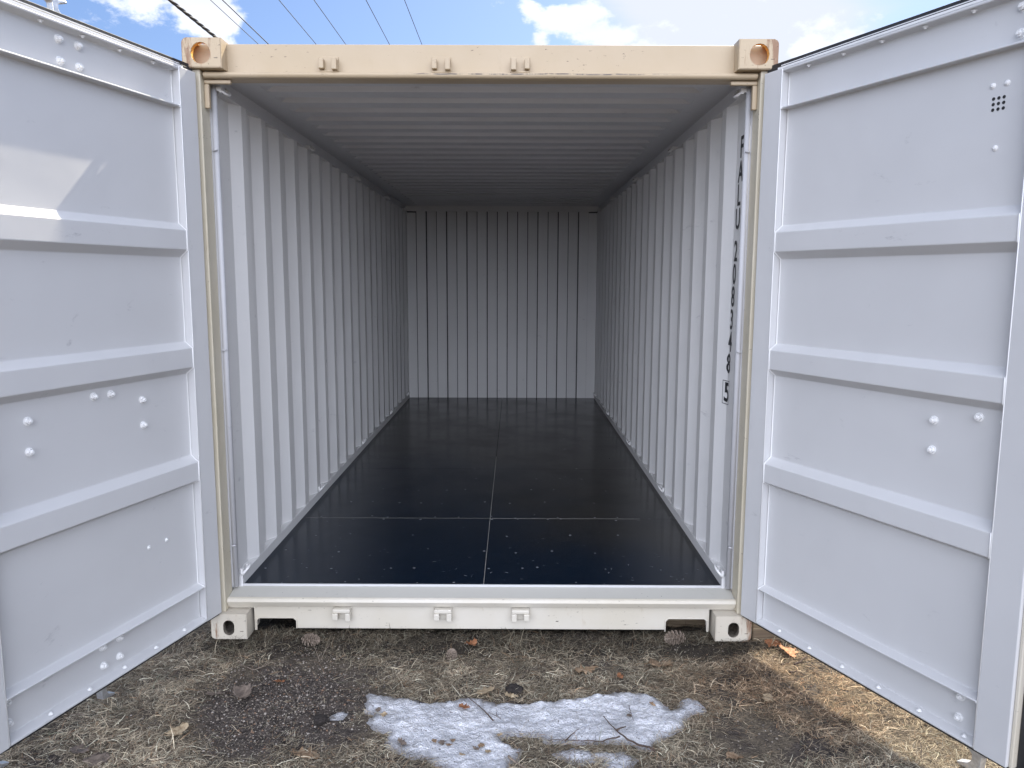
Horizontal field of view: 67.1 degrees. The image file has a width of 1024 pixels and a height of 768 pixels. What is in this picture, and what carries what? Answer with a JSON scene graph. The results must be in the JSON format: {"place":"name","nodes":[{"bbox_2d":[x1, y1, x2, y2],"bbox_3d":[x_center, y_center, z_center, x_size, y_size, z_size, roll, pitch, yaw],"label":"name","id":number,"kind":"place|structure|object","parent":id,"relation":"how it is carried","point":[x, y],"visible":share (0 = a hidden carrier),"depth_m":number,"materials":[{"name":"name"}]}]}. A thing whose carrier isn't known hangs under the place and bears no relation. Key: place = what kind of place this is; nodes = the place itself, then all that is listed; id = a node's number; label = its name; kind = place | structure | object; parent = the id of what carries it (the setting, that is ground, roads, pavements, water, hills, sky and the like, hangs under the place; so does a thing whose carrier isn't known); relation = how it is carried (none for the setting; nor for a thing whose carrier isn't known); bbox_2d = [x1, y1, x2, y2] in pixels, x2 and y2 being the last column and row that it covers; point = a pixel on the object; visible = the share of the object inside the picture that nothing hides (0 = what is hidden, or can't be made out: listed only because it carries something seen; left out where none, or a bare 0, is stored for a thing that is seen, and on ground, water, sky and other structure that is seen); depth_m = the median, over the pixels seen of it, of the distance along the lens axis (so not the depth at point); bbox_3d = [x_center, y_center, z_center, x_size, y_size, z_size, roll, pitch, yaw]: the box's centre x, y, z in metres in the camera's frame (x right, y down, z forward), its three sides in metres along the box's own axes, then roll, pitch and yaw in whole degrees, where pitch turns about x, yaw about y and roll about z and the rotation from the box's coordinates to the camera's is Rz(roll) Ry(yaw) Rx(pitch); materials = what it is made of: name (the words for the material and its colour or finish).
{"place":"outdoors","nodes":[
{"label":"outdoors","id":0,"kind":"place"},
{"bbox_2d":[168,0,216,36],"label":"overhead cable","id":1,"kind":"object","parent":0,"point":[191,17],"visible":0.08,"depth_m":8.90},
{"bbox_2d":[210,0,257,43],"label":"overhead cable","id":2,"kind":"object","parent":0,"point":[233,21],"visible":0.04,"depth_m":19.25,"materials":[{"name":"black metal"}]},
{"bbox_2d":[222,0,267,43],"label":"overhead cable","id":3,"kind":"object","parent":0,"point":[243,20],"visible":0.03,"depth_m":19.30,"materials":[{"name":"black metal"}]},
{"bbox_2d":[279,0,315,43],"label":"overhead cable","id":4,"kind":"object","parent":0,"point":[297,22],"visible":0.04,"depth_m":19.35,"materials":[{"name":"black metal"}]},
{"bbox_2d":[314,0,345,44],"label":"overhead cable","id":5,"kind":"object","parent":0,"point":[328,20],"visible":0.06,"depth_m":19.13,"materials":[{"name":"black metal"}]},
{"bbox_2d":[366,0,389,44],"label":"overhead cable","id":6,"kind":"object","parent":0,"point":[377,21],"visible":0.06,"depth_m":19.18,"materials":[{"name":"black metal"}]},
{"bbox_2d":[28,0,958,62],"label":"sky","id":7,"kind":"structure","parent":0,"point":[800,27],"materials":[{"name":"blue"}]},
{"bbox_2d":[0,618,1002,767],"bbox_3d":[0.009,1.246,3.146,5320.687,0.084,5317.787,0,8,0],"label":"ground","id":8,"kind":"structure","parent":0,"point":[760,746],"depth_m":3.01,"materials":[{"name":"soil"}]},
{"bbox_2d":[68,743,89,753],"bbox_3d":[-1.495,1.263,2.669,0.104,0.015,0.054,-9,1,22],"label":"fallen leaf","id":9,"kind":"object","parent":8,"relation":"on","point":[75,749],"visible":1,"depth_m":2.67,"materials":[{"name":"plant"}]},
{"bbox_2d":[82,751,110,767],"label":"fallen leaf","id":10,"kind":"object","parent":8,"relation":"on","point":[93,759],"visible":1,"depth_m":2.61,"materials":[{"name":"plant"}]},
{"bbox_2d":[164,722,188,735],"bbox_3d":[-1.207,1.249,2.783,0.084,0.015,0.091,3,12,39],"label":"fallen leaf","id":11,"kind":"object","parent":8,"relation":"on","point":[182,727],"visible":0.97,"depth_m":2.79,"materials":[{"name":"beige plant"}]},
{"bbox_2d":[205,690,225,695],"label":"fallen leaf","id":12,"kind":"object","parent":8,"relation":"on","point":[213,693],"visible":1,"depth_m":3.04,"materials":[{"name":"grey plant"}]},
{"bbox_2d":[232,682,253,698],"bbox_3d":[-1.043,1.192,3.008,0.088,0.046,0.084,-13,23,-15],"label":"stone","id":13,"kind":"object","parent":8,"relation":"on","point":[243,690],"visible":1,"depth_m":3.01,"materials":[{"name":"grey stone"}]},
{"bbox_2d":[293,746,325,758],"bbox_3d":[-0.696,1.276,2.665,0.137,0.015,0.074,8,5,15],"label":"fallen leaf","id":14,"kind":"object","parent":8,"relation":"on","point":[309,754],"visible":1,"depth_m":2.66,"materials":[{"name":"brown plant"}]},
{"bbox_2d":[302,633,319,645],"bbox_3d":[-0.900,1.145,3.454,0.089,0.059,0.060,-4,6,22],"label":"pine cone","id":15,"kind":"object","parent":8,"relation":"on","point":[311,639],"visible":1,"depth_m":3.45,"materials":[{"name":"brown plant"}]},
{"bbox_2d":[313,713,327,724],"bbox_3d":[-0.708,1.243,2.858,0.060,0.035,0.056,0,8,0],"label":"soil clod","id":16,"kind":"object","parent":8,"relation":"on","point":[320,719],"visible":1,"depth_m":2.85,"materials":[{"name":"black soil"}]},
{"bbox_2d":[329,712,347,720],"bbox_3d":[-0.653,1.262,2.892,0.102,0.051,0.108,0,8,0],"label":"snow patch","id":17,"kind":"object","parent":8,"relation":"on","point":[338,716],"visible":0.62,"depth_m":2.89,"materials":[{"name":"white snow"}]},
{"bbox_2d":[446,648,456,659],"bbox_3d":[-0.262,1.174,3.344,0.050,0.064,0.050,-2,37,-17],"label":"pine cone","id":18,"kind":"object","parent":8,"relation":"on","point":[451,653],"visible":0.92,"depth_m":3.33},
{"bbox_2d":[465,637,476,645],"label":"fallen leaf","id":19,"kind":"object","parent":8,"relation":"on","point":[473,642],"visible":1,"depth_m":3.47,"materials":[{"name":"orange plant"}]},
{"bbox_2d":[475,685,494,694],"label":"fallen leaf","id":20,"kind":"object","parent":8,"relation":"on","point":[486,690],"visible":1,"depth_m":3.03,"materials":[{"name":"beige plant"}]},
{"bbox_2d":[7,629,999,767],"bbox_3d":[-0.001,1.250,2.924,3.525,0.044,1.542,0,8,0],"label":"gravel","id":21,"kind":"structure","parent":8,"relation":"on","point":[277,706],"depth_m":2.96,"materials":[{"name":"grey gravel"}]},
{"bbox_2d":[504,692,517,697],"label":"fallen leaf","id":22,"kind":"object","parent":8,"relation":"on","point":[509,694],"visible":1,"depth_m":3.02,"materials":[{"name":"beige plant"}]},
{"bbox_2d":[0,0,1023,767],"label":"shipping container","id":23,"kind":"object","parent":8,"relation":"on","point":[720,340],"visible":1,"depth_m":3.23,"materials":[{"name":"white metal"}]},
{"bbox_2d":[0,0,221,767],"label":"door","id":24,"kind":"structure","parent":23,"relation":"in","point":[109,549],"depth_m":2.77,"materials":[{"name":"white paint"}]},
{"bbox_2d":[741,0,1023,767],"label":"door","id":25,"kind":"structure","parent":23,"relation":"in","point":[884,527],"depth_m":2.68,"materials":[{"name":"white paint"}]},
{"bbox_2d":[505,683,522,696],"bbox_3d":[0.010,1.219,3.075,0.075,0.045,0.075,0,8,0],"label":"soil clod","id":26,"kind":"object","parent":8,"relation":"on","point":[511,687],"visible":0.88,"depth_m":3.06,"materials":[{"name":"black soil"}]},
{"bbox_2d":[507,755,525,767],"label":"twig","id":27,"kind":"object","parent":8,"relation":"on","point":[512,759],"visible":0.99,"depth_m":2.62,"materials":[{"name":"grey wood"}]},
{"bbox_2d":[364,692,706,767],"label":"snow patch","id":28,"kind":"object","parent":8,"relation":"on","point":[417,726],"visible":0.9,"depth_m":2.83,"materials":[{"name":"white snow"}]},
{"bbox_2d":[397,737,406,745],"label":"fallen leaf","id":29,"kind":"object","parent":28,"relation":"on","point":[401,741],"visible":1,"depth_m":2.70,"materials":[{"name":"beige plant"}]},
{"bbox_2d":[459,703,470,708],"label":"fallen leaf","id":30,"kind":"object","parent":28,"relation":"on","point":[465,706],"visible":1,"depth_m":2.91,"materials":[{"name":"brown plant"}]},
{"bbox_2d":[468,697,493,720],"bbox_3d":[-0.122,1.218,2.908,0.008,0.010,0.197,-5,9,-33],"label":"twig","id":31,"kind":"object","parent":28,"relation":"on","point":[483,710],"visible":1,"depth_m":2.88,"materials":[{"name":"brown wood"}]},
{"bbox_2d":[548,729,619,741],"bbox_3d":[0.257,1.249,2.740,0.254,0.015,0.072,1,8,6],"label":"twig","id":32,"kind":"object","parent":28,"relation":"on","point":[587,740],"visible":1,"depth_m":2.72,"materials":[{"name":"brown wood"}]},
{"bbox_2d":[603,716,654,751],"bbox_3d":[0.408,1.240,2.742,0.050,0.015,0.258,-4,9,-29],"label":"twig","id":33,"kind":"object","parent":28,"relation":"on","point":[634,742],"visible":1,"depth_m":2.70,"materials":[{"name":"brown wood"}]},
{"bbox_2d":[574,664,597,673],"bbox_3d":[0.314,1.195,3.236,0.116,0.016,0.067,2,11,-19],"label":"fallen leaf","id":34,"kind":"object","parent":8,"relation":"on","point":[586,669],"visible":1,"depth_m":3.23,"materials":[{"name":"brown plant"}]},
{"bbox_2d":[552,748,638,767],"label":"snow patch","id":35,"kind":"object","parent":8,"relation":"on","point":[580,755],"visible":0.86,"depth_m":2.64,"materials":[{"name":"white snow"}]},
{"bbox_2d":[648,658,673,666],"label":"fallen leaf","id":36,"kind":"object","parent":8,"relation":"on","point":[653,662],"visible":1,"depth_m":3.28,"materials":[{"name":"brown plant"}]},
{"bbox_2d":[664,630,685,645],"bbox_3d":[0.736,1.149,3.495,0.105,0.068,0.069,4,5,-27],"label":"pine cone","id":37,"kind":"object","parent":8,"relation":"on","point":[669,638],"visible":0.99,"depth_m":3.48,"materials":[{"name":"brown plant"}]},
{"bbox_2d":[666,619,705,627],"bbox_3d":[0.861,1.170,3.814,0.400,0.158,0.130,0,8,0],"label":"timber block","id":38,"kind":"object","parent":8,"relation":"on","point":[679,622],"depth_m":3.75,"materials":[{"name":"brown wood"}]},
{"bbox_2d":[726,750,743,758],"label":"fallen leaf","id":39,"kind":"object","parent":8,"relation":"on","point":[731,755],"visible":1,"depth_m":2.65,"materials":[{"name":"beige plant"}]},
{"bbox_2d":[751,623,780,641],"bbox_3d":[1.408,1.165,3.567,0.624,0.238,0.095,0,8,0],"label":"timber block","id":40,"kind":"object","parent":8,"relation":"on","point":[760,633],"depth_m":3.52,"materials":[{"name":"brown wood"}]},
{"bbox_2d":[762,693,774,701],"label":"fallen leaf","id":41,"kind":"object","parent":8,"relation":"on","point":[767,696],"visible":0.99,"depth_m":3.01,"materials":[{"name":"beige plant"}]},
{"bbox_2d":[764,639,780,647],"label":"fallen leaf","id":42,"kind":"object","parent":8,"relation":"on","point":[770,641],"visible":1,"depth_m":3.46,"materials":[{"name":"brown plant"}]},
{"bbox_2d":[779,644,797,656],"bbox_3d":[1.213,1.168,3.394,0.087,0.022,0.096,9,13,-24],"label":"fallen leaf","id":43,"kind":"object","parent":8,"relation":"on","point":[790,653],"visible":0.96,"depth_m":3.39,"materials":[{"name":"beige plant"}]},
{"bbox_2d":[794,654,807,664],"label":"twig","id":44,"kind":"object","parent":8,"relation":"on","point":[800,661],"visible":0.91,"depth_m":3.29,"materials":[{"name":"brown wood"}]}
]}

